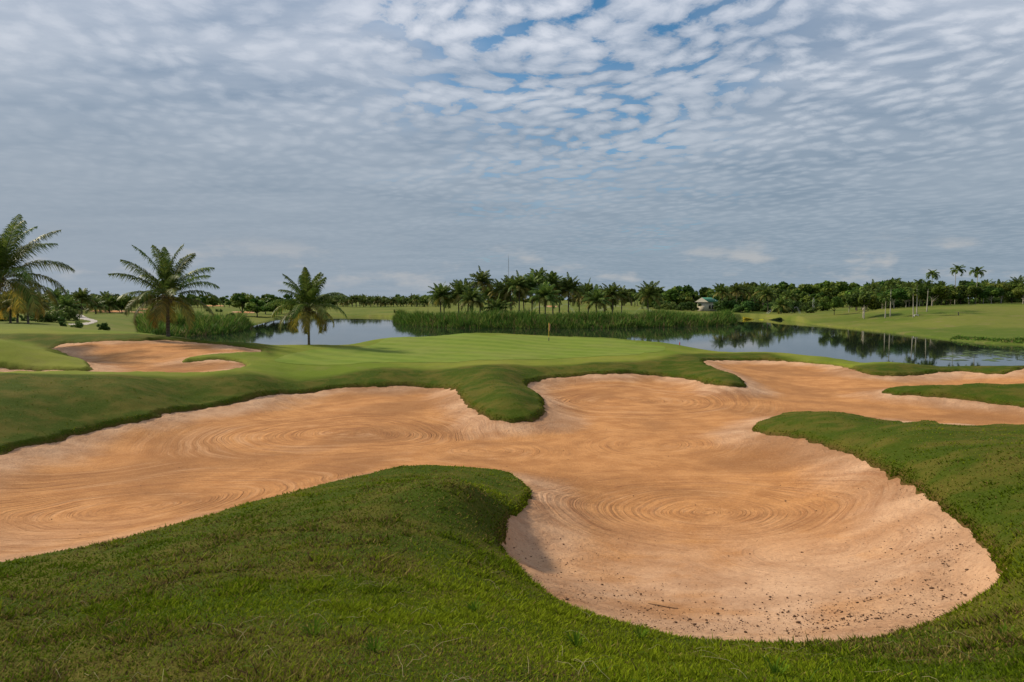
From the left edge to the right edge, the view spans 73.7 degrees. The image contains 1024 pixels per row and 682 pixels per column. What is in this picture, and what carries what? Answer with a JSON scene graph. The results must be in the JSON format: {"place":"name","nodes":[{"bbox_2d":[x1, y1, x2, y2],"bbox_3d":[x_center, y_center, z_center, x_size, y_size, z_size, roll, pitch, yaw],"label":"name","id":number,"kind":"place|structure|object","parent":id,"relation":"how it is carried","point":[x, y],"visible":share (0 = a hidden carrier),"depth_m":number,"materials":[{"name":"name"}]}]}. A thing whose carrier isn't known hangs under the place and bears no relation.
{"place":"outdoors","nodes":[
{"label":"outdoors","id":0,"kind":"place"},
{"bbox_2d":[69,314,96,324],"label":"cart path","id":1,"kind":"structure","parent":0,"point":[89,319],"depth_m":108.21,"materials":[{"name":"concrete"}]},
{"bbox_2d":[0,300,1023,681],"bbox_3d":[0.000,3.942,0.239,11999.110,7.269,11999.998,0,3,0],"label":"ground","id":2,"kind":"structure","parent":0,"point":[30,344],"depth_m":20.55,"materials":[{"name":"green plant"}]},
{"bbox_2d":[0,291,26,322],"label":"coconut palm","id":3,"kind":"object","parent":2,"relation":"on","point":[4,313],"visible":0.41,"depth_m":87.30,"materials":[{"name":"green plant"}]},
{"bbox_2d":[2,286,49,323],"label":"coconut palm","id":4,"kind":"object","parent":2,"relation":"on","point":[28,311],"visible":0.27,"depth_m":85.45,"materials":[{"name":"green plant"}]},
{"bbox_2d":[0,214,74,318],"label":"coconut palm","id":5,"kind":"object","parent":2,"relation":"on","point":[8,262],"visible":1,"depth_m":44.86,"materials":[{"name":"green plant"}]},
{"bbox_2d":[34,312,56,321],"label":"bush","id":6,"kind":"object","parent":2,"relation":"on","point":[43,318],"visible":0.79,"depth_m":96.56,"materials":[{"name":"green plant"}]},
{"bbox_2d":[38,293,53,312],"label":"coconut palm","id":7,"kind":"object","parent":2,"relation":"on","point":[47,307],"visible":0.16,"depth_m":130.17,"materials":[{"name":"green plant"}]},
{"bbox_2d":[46,309,67,321],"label":"bush","id":8,"kind":"object","parent":2,"relation":"on","point":[61,316],"visible":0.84,"depth_m":98.08,"materials":[{"name":"green plant"}]},
{"bbox_2d":[44,287,72,312],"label":"coconut palm","id":9,"kind":"object","parent":2,"relation":"on","point":[56,293],"visible":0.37,"depth_m":139.26,"materials":[{"name":"green plant"}]},
{"bbox_2d":[48,290,85,316],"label":"coconut palm","id":10,"kind":"object","parent":2,"relation":"on","point":[63,302],"visible":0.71,"depth_m":119.33,"materials":[{"name":"green plant"}]},
{"bbox_2d":[62,305,80,320],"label":"bush","id":11,"kind":"object","parent":2,"relation":"on","point":[71,313],"visible":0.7,"depth_m":104.30,"materials":[{"name":"green plant"}]},
{"bbox_2d":[69,288,97,314],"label":"coconut palm","id":12,"kind":"object","parent":2,"relation":"on","point":[81,295],"visible":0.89,"depth_m":149.33,"materials":[{"name":"green plant"}]},
{"bbox_2d":[83,295,107,313],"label":"coconut palm","id":13,"kind":"object","parent":2,"relation":"on","point":[98,306],"visible":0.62,"depth_m":164.29,"materials":[{"name":"green plant"}]},
{"bbox_2d":[96,322,110,330],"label":"bush","id":14,"kind":"object","parent":2,"relation":"on","point":[103,326],"visible":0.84,"depth_m":83.67,"materials":[{"name":"green plant"}]},
{"bbox_2d":[101,294,121,312],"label":"coconut palm","id":15,"kind":"object","parent":2,"relation":"on","point":[109,304],"visible":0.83,"depth_m":179.04,"materials":[{"name":"green plant"}]},
{"bbox_2d":[111,296,130,312],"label":"leafy tree","id":16,"kind":"object","parent":2,"relation":"on","point":[122,304],"visible":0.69,"depth_m":180.07,"materials":[{"name":"green plant"}]},
{"bbox_2d":[0,340,260,372],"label":"sand bunker","id":17,"kind":"object","parent":2,"relation":"on","point":[142,356],"visible":0.77,"depth_m":42.38},
{"bbox_2d":[109,244,224,336],"bbox_3d":[-25.108,-3.513,49.838,7.564,7.229,7.037,0,3,0],"label":"coconut palm","id":18,"kind":"object","parent":2,"relation":"on","point":[167,287],"visible":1,"depth_m":49.34,"materials":[{"name":"green plant"}]},
{"bbox_2d":[131,308,254,336],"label":"reeds","id":19,"kind":"object","parent":2,"relation":"on","point":[208,324],"visible":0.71,"depth_m":114.74,"materials":[{"name":"green plant"}]},
{"bbox_2d":[230,292,254,312],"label":"leafy tree","id":20,"kind":"object","parent":2,"relation":"on","point":[239,300],"visible":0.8,"depth_m":203.77,"materials":[{"name":"green plant"}]},
{"bbox_2d":[243,298,274,316],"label":"leafy tree","id":21,"kind":"object","parent":2,"relation":"on","point":[257,307],"visible":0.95,"depth_m":199.21,"materials":[{"name":"green plant"}]},
{"bbox_2d":[263,298,282,311],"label":"leafy tree","id":22,"kind":"object","parent":2,"relation":"on","point":[266,301],"visible":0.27,"depth_m":207.81,"materials":[{"name":"green plant"}]},
{"bbox_2d":[264,267,351,344],"bbox_3d":[-15.719,-2.546,53.511,6.485,6.489,5.818,0,3,0],"label":"coconut palm","id":23,"kind":"object","parent":2,"relation":"on","point":[307,295],"visible":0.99,"depth_m":52.91,"materials":[{"name":"green plant"}]},
{"bbox_2d":[424,281,454,310],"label":"coconut palm","id":24,"kind":"object","parent":2,"relation":"on","point":[439,290],"visible":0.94,"depth_m":164.50,"materials":[{"name":"green plant"}]},
{"bbox_2d":[441,279,473,311],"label":"coconut palm","id":25,"kind":"object","parent":2,"relation":"on","point":[457,285],"visible":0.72,"depth_m":163.56,"materials":[{"name":"green plant"}]},
{"bbox_2d":[275,333,665,364],"bbox_3d":[-0.712,1.003,72.968,27.507,4.228,65.542,0,3,0],"label":"putting green","id":26,"kind":"object","parent":2,"relation":"on","point":[455,347],"visible":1,"depth_m":51.93,"materials":[{"name":"green plant"}]},
{"bbox_2d":[458,285,486,311],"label":"coconut palm","id":27,"kind":"object","parent":2,"relation":"on","point":[473,296],"visible":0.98,"depth_m":158.54,"materials":[{"name":"green plant"}]},
{"bbox_2d":[464,265,495,313],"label":"coconut palm","id":28,"kind":"object","parent":2,"relation":"on","point":[483,280],"visible":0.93,"depth_m":168.61,"materials":[{"name":"green plant"}]},
{"bbox_2d":[477,278,499,306],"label":"coconut palm","id":29,"kind":"object","parent":2,"relation":"on","point":[485,295],"visible":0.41,"depth_m":178.78,"materials":[{"name":"green plant"}]},
{"bbox_2d":[481,294,513,312],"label":"coconut palm","id":30,"kind":"object","parent":2,"relation":"on","point":[498,304],"visible":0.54,"depth_m":157.06,"materials":[{"name":"green plant"}]},
{"bbox_2d":[488,278,506,310],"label":"coconut palm","id":31,"kind":"object","parent":2,"relation":"on","point":[497,286],"visible":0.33,"depth_m":173.01,"materials":[{"name":"green plant"}]},
{"bbox_2d":[493,294,517,309],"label":"coconut palm","id":32,"kind":"object","parent":2,"relation":"on","point":[514,301],"visible":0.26,"depth_m":182.94,"materials":[{"name":"green plant"}]},
{"bbox_2d":[493,275,522,311],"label":"coconut palm","id":33,"kind":"object","parent":2,"relation":"on","point":[503,291],"visible":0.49,"depth_m":166.99,"materials":[{"name":"green plant"}]},
{"bbox_2d":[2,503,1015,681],"bbox_3d":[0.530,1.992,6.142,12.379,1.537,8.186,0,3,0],"label":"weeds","id":34,"kind":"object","parent":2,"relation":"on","point":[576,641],"visible":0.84,"depth_m":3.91,"materials":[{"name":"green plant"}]},
{"bbox_2d":[0,360,1023,642],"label":"sand bunker","id":35,"kind":"object","parent":2,"relation":"on","point":[694,486],"visible":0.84,"depth_m":16.63},
{"bbox_2d":[51,433,988,640],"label":"soil clods","id":36,"kind":"object","parent":35,"relation":"on","point":[718,613],"visible":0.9,"depth_m":7.40,"materials":[{"name":"brown soil"}]},
{"bbox_2d":[502,270,531,310],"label":"coconut palm","id":37,"kind":"object","parent":2,"relation":"on","point":[520,283],"visible":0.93,"depth_m":163.31,"materials":[{"name":"green plant"}]},
{"bbox_2d":[515,269,544,312],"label":"coconut palm","id":38,"kind":"object","parent":2,"relation":"on","point":[534,284],"visible":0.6,"depth_m":165.19,"materials":[{"name":"green plant"}]},
{"bbox_2d":[527,267,547,313],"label":"coconut palm","id":39,"kind":"object","parent":2,"relation":"on","point":[539,272],"visible":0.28,"depth_m":180.18,"materials":[{"name":"green plant"}]},
{"bbox_2d":[528,281,563,311],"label":"coconut palm","id":40,"kind":"object","parent":2,"relation":"on","point":[545,292],"visible":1,"depth_m":158.76,"materials":[{"name":"green plant"}]},
{"bbox_2d":[537,270,569,313],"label":"coconut palm","id":41,"kind":"object","parent":2,"relation":"on","point":[552,278],"visible":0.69,"depth_m":166.47,"materials":[{"name":"green plant"}]},
{"bbox_2d":[391,306,737,328],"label":"reeds","id":42,"kind":"object","parent":2,"relation":"on","point":[525,318],"visible":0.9,"depth_m":143.54,"materials":[{"name":"green plant"}]},
{"bbox_2d":[555,272,585,312],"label":"coconut palm","id":43,"kind":"object","parent":2,"relation":"on","point":[571,288],"visible":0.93,"depth_m":165.67,"materials":[{"name":"green plant"}]},
{"bbox_2d":[567,283,586,311],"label":"coconut palm","id":44,"kind":"object","parent":2,"relation":"on","point":[577,302],"visible":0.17,"depth_m":176.41,"materials":[{"name":"green plant"}]},
{"bbox_2d":[574,277,601,313],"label":"coconut palm","id":45,"kind":"object","parent":2,"relation":"on","point":[588,286],"visible":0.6,"depth_m":170.68,"materials":[{"name":"green plant"}]},
{"bbox_2d":[581,284,612,311],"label":"coconut palm","id":46,"kind":"object","parent":2,"relation":"on","point":[598,298],"visible":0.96,"depth_m":158.76,"materials":[{"name":"green plant"}]},
{"bbox_2d":[600,282,624,312],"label":"coconut palm","id":47,"kind":"object","parent":2,"relation":"on","point":[612,291],"visible":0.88,"depth_m":176.93,"materials":[{"name":"green plant"}]},
{"bbox_2d":[613,285,635,312],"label":"coconut palm","id":48,"kind":"object","parent":2,"relation":"on","point":[626,298],"visible":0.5,"depth_m":184.54,"materials":[{"name":"green plant"}]},
{"bbox_2d":[633,280,664,310],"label":"coconut palm","id":49,"kind":"object","parent":2,"relation":"on","point":[650,291],"visible":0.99,"depth_m":166.66,"materials":[{"name":"green plant"}]},
{"bbox_2d":[661,289,678,301],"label":"leafy tree","id":50,"kind":"object","parent":2,"relation":"on","point":[671,291],"visible":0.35,"depth_m":296.34,"materials":[{"name":"green plant"}]},
{"bbox_2d":[664,301,682,310],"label":"bush","id":51,"kind":"object","parent":2,"relation":"on","point":[672,305],"visible":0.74,"depth_m":249.29,"materials":[{"name":"green plant"}]},
{"bbox_2d":[662,284,692,305],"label":"leafy tree","id":52,"kind":"object","parent":2,"relation":"on","point":[688,287],"visible":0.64,"depth_m":298.25,"materials":[{"name":"green plant"}]},
{"bbox_2d":[675,301,692,310],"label":"bush","id":53,"kind":"object","parent":2,"relation":"on","point":[681,306],"visible":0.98,"depth_m":239.68,"materials":[{"name":"green plant"}]},
{"bbox_2d":[676,293,691,303],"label":"leafy tree","id":54,"kind":"object","parent":2,"relation":"on","point":[681,298],"visible":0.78,"depth_m":292.93,"materials":[{"name":"green plant"}]},
{"bbox_2d":[685,293,699,304],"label":"leafy tree","id":55,"kind":"object","parent":2,"relation":"on","point":[694,299],"visible":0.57,"depth_m":291.68,"materials":[{"name":"green plant"}]},
{"bbox_2d":[696,297,718,310],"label":"house","id":56,"kind":"structure","parent":2,"relation":"on","point":[706,303],"depth_m":249.24,"materials":[{"name":"white paint"}]},
{"bbox_2d":[710,283,732,300],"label":"coconut palm","id":57,"kind":"object","parent":2,"relation":"on","point":[721,289],"visible":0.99,"depth_m":238.54,"materials":[{"name":"green plant"}]},
{"bbox_2d":[713,300,736,310],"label":"bush","id":58,"kind":"object","parent":2,"relation":"on","point":[729,305],"visible":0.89,"depth_m":238.31,"materials":[{"name":"green plant"}]},
{"bbox_2d":[708,294,741,300],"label":"leafy tree","id":59,"kind":"object","parent":2,"relation":"on","point":[739,298],"visible":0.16,"depth_m":288.59,"materials":[{"name":"green plant"}]},
{"bbox_2d":[727,283,746,301],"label":"coconut palm","id":60,"kind":"object","parent":2,"relation":"on","point":[736,289],"visible":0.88,"depth_m":248.85,"materials":[{"name":"green plant"}]},
{"bbox_2d":[732,300,754,312],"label":"bush","id":61,"kind":"object","parent":2,"relation":"on","point":[747,306],"visible":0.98,"depth_m":231.18,"materials":[{"name":"green plant"}]},
{"bbox_2d":[739,282,753,300],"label":"coconut palm","id":62,"kind":"object","parent":2,"relation":"on","point":[747,291],"visible":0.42,"depth_m":260.15,"materials":[{"name":"green plant"}]},
{"bbox_2d":[741,293,762,303],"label":"leafy tree","id":63,"kind":"object","parent":2,"relation":"on","point":[751,299],"visible":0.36,"depth_m":286.25,"materials":[{"name":"green plant"}]},
{"bbox_2d":[746,283,759,301],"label":"coconut palm","id":64,"kind":"object","parent":2,"relation":"on","point":[752,292],"visible":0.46,"depth_m":269.00,"materials":[{"name":"green plant"}]},
{"bbox_2d":[753,281,771,306],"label":"coconut palm","id":65,"kind":"object","parent":2,"relation":"on","point":[765,285],"visible":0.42,"depth_m":254.02,"materials":[{"name":"green plant"}]},
{"bbox_2d":[760,302,771,311],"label":"bush","id":66,"kind":"object","parent":2,"relation":"on","point":[765,308],"visible":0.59,"depth_m":249.08,"materials":[{"name":"green plant"}]},
{"bbox_2d":[756,285,777,312],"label":"coconut palm","id":67,"kind":"object","parent":2,"relation":"on","point":[767,294],"visible":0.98,"depth_m":238.98,"materials":[{"name":"green plant"}]},
{"bbox_2d":[769,293,792,313],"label":"coconut palm","id":68,"kind":"object","parent":2,"relation":"on","point":[780,303],"visible":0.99,"depth_m":213.88,"materials":[{"name":"green plant"}]},
{"bbox_2d":[773,283,795,290],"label":"leafy tree","id":69,"kind":"object","parent":2,"relation":"on","point":[786,286],"visible":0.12,"depth_m":402.51,"materials":[{"name":"green plant"}]},
{"bbox_2d":[781,288,798,300],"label":"coconut palm","id":70,"kind":"object","parent":2,"relation":"on","point":[789,294],"visible":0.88,"depth_m":278.49,"materials":[{"name":"green plant"}]},
{"bbox_2d":[789,283,812,291],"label":"leafy tree","id":71,"kind":"object","parent":2,"relation":"on","point":[805,287],"visible":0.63,"depth_m":409.31,"materials":[{"name":"green plant"}]},
{"bbox_2d":[793,289,812,302],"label":"leafy tree","id":72,"kind":"object","parent":2,"relation":"on","point":[805,294],"visible":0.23,"depth_m":313.85,"materials":[{"name":"green plant"}]},
{"bbox_2d":[801,300,822,312],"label":"bush","id":73,"kind":"object","parent":2,"relation":"on","point":[813,305],"visible":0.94,"depth_m":225.25,"materials":[{"name":"green plant"}]},
{"bbox_2d":[803,293,821,304],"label":"leafy tree","id":74,"kind":"object","parent":2,"relation":"on","point":[813,295],"visible":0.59,"depth_m":304.20,"materials":[{"name":"green plant"}]},
{"bbox_2d":[821,290,839,301],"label":"leafy tree","id":75,"kind":"object","parent":2,"relation":"on","point":[835,293],"visible":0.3,"depth_m":305.70,"materials":[{"name":"green plant"}]},
{"bbox_2d":[819,296,845,314],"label":"leafy tree","id":76,"kind":"object","parent":2,"relation":"on","point":[836,302],"visible":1,"depth_m":177.21,"materials":[{"name":"green plant"}]},
{"bbox_2d":[820,280,847,291],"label":"leafy tree","id":77,"kind":"object","parent":2,"relation":"on","point":[837,285],"visible":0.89,"depth_m":405.72,"materials":[{"name":"green plant"}]},
{"bbox_2d":[846,293,881,317],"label":"leafy tree","id":78,"kind":"object","parent":2,"relation":"on","point":[872,303],"visible":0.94,"depth_m":158.29,"materials":[{"name":"green plant"}]},
{"bbox_2d":[858,291,870,318],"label":"areca palm","id":79,"kind":"object","parent":2,"relation":"on","point":[864,293],"visible":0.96,"depth_m":156.10,"materials":[{"name":"green plant"}]},
{"bbox_2d":[863,279,882,293],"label":"coconut palm","id":80,"kind":"object","parent":2,"relation":"on","point":[873,284],"visible":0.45,"depth_m":213.80,"materials":[{"name":"green plant"}]},
{"bbox_2d":[869,282,893,301],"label":"coconut palm","id":81,"kind":"object","parent":2,"relation":"on","point":[882,289],"visible":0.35,"depth_m":199.20,"materials":[{"name":"green plant"}]},
{"bbox_2d":[877,293,891,317],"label":"areca palm","id":82,"kind":"object","parent":2,"relation":"on","point":[884,297],"visible":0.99,"depth_m":151.04,"materials":[{"name":"green plant"}]},
{"bbox_2d":[885,279,897,316],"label":"areca palm","id":83,"kind":"object","parent":2,"relation":"on","point":[890,284],"visible":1,"depth_m":152.27,"materials":[{"name":"green plant"}]},
{"bbox_2d":[877,288,912,308],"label":"leafy tree","id":84,"kind":"object","parent":2,"relation":"on","point":[897,293],"visible":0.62,"depth_m":178.45,"materials":[{"name":"green plant"}]},
{"bbox_2d":[905,287,919,316],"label":"areca palm","id":85,"kind":"object","parent":2,"relation":"on","point":[911,292],"visible":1,"depth_m":145.57,"materials":[{"name":"green plant"}]},
{"bbox_2d":[902,285,929,305],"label":"leafy tree","id":86,"kind":"object","parent":2,"relation":"on","point":[921,297],"visible":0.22,"depth_m":187.97,"materials":[{"name":"green plant"}]},
{"bbox_2d":[911,279,926,314],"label":"areca palm","id":87,"kind":"object","parent":2,"relation":"on","point":[919,283],"visible":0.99,"depth_m":149.26,"materials":[{"name":"green plant"}]},
{"bbox_2d":[923,280,934,311],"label":"areca palm","id":88,"kind":"object","parent":2,"relation":"on","point":[928,284],"visible":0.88,"depth_m":152.96,"materials":[{"name":"green plant"}]},
{"bbox_2d":[925,269,939,279],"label":"areca palm","id":89,"kind":"object","parent":2,"relation":"on","point":[932,273],"visible":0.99,"depth_m":194.27,"materials":[{"name":"green plant"}]},
{"bbox_2d":[916,284,951,305],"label":"leafy tree","id":90,"kind":"object","parent":2,"relation":"on","point":[938,291],"visible":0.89,"depth_m":175.50,"materials":[{"name":"green plant"}]},
{"bbox_2d":[937,290,968,304],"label":"leafy tree","id":91,"kind":"object","parent":2,"relation":"on","point":[958,294],"visible":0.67,"depth_m":186.84,"materials":[{"name":"green plant"}]},
{"bbox_2d":[950,264,966,304],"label":"areca palm","id":92,"kind":"object","parent":2,"relation":"on","point":[955,271],"visible":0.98,"depth_m":193.85,"materials":[{"name":"green plant"}]},
{"bbox_2d":[948,284,984,303],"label":"leafy tree","id":93,"kind":"object","parent":2,"relation":"on","point":[965,285],"visible":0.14,"depth_m":195.44,"materials":[{"name":"green plant"}]},
{"bbox_2d":[950,285,983,303],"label":"leafy tree","id":94,"kind":"object","parent":2,"relation":"on","point":[972,291],"visible":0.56,"depth_m":186.01,"materials":[{"name":"green plant"}]},
{"bbox_2d":[968,266,986,303],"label":"areca palm","id":95,"kind":"object","parent":2,"relation":"on","point":[977,271],"visible":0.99,"depth_m":187.07,"materials":[{"name":"green plant"}]},
{"bbox_2d":[967,296,989,303],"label":"bush","id":96,"kind":"object","parent":2,"relation":"on","point":[977,301],"visible":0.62,"depth_m":210.42,"materials":[{"name":"green plant"}]},
{"bbox_2d":[966,282,994,303],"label":"leafy tree","id":97,"kind":"object","parent":2,"relation":"on","point":[976,284],"visible":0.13,"depth_m":195.19,"materials":[{"name":"green plant"}]},
{"bbox_2d":[950,335,1023,343],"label":"reeds","id":98,"kind":"object","parent":2,"relation":"on","point":[1017,339],"visible":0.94,"depth_m":90.91,"materials":[{"name":"green plant"}]},
{"bbox_2d":[977,287,1004,303],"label":"leafy tree","id":99,"kind":"object","parent":2,"relation":"on","point":[987,292],"visible":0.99,"depth_m":183.97,"materials":[{"name":"green plant"}]},
{"bbox_2d":[986,282,1023,302],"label":"leafy tree","id":100,"kind":"object","parent":2,"relation":"on","point":[1006,286],"visible":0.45,"depth_m":194.73,"materials":[{"name":"green plant"}]},
{"bbox_2d":[1006,288,1023,303],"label":"leafy tree","id":101,"kind":"object","parent":2,"relation":"on","point":[1018,293],"visible":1,"depth_m":179.64,"materials":[{"name":"green plant"}]},
{"bbox_2d":[1009,275,1023,284],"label":"coconut palm","id":102,"kind":"object","parent":2,"relation":"on","point":[1020,277],"visible":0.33,"depth_m":219.05,"materials":[{"name":"green plant"}]},
{"bbox_2d":[0,0,1023,299],"label":"sky","id":103,"kind":"structure","parent":0,"point":[387,148],"materials":[{"name":"blue"}]},
{"bbox_2d":[183,317,1023,365],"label":"water","id":104,"kind":"structure","parent":0,"point":[791,337],"depth_m":104.12,"materials":[{"name":"blue liquid"}]},
{"bbox_2d":[940,351,1023,360],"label":"lily pads","id":105,"kind":"object","parent":104,"relation":"on","point":[984,352],"visible":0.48,"depth_m":70.46,"materials":[{"name":"green plant"}]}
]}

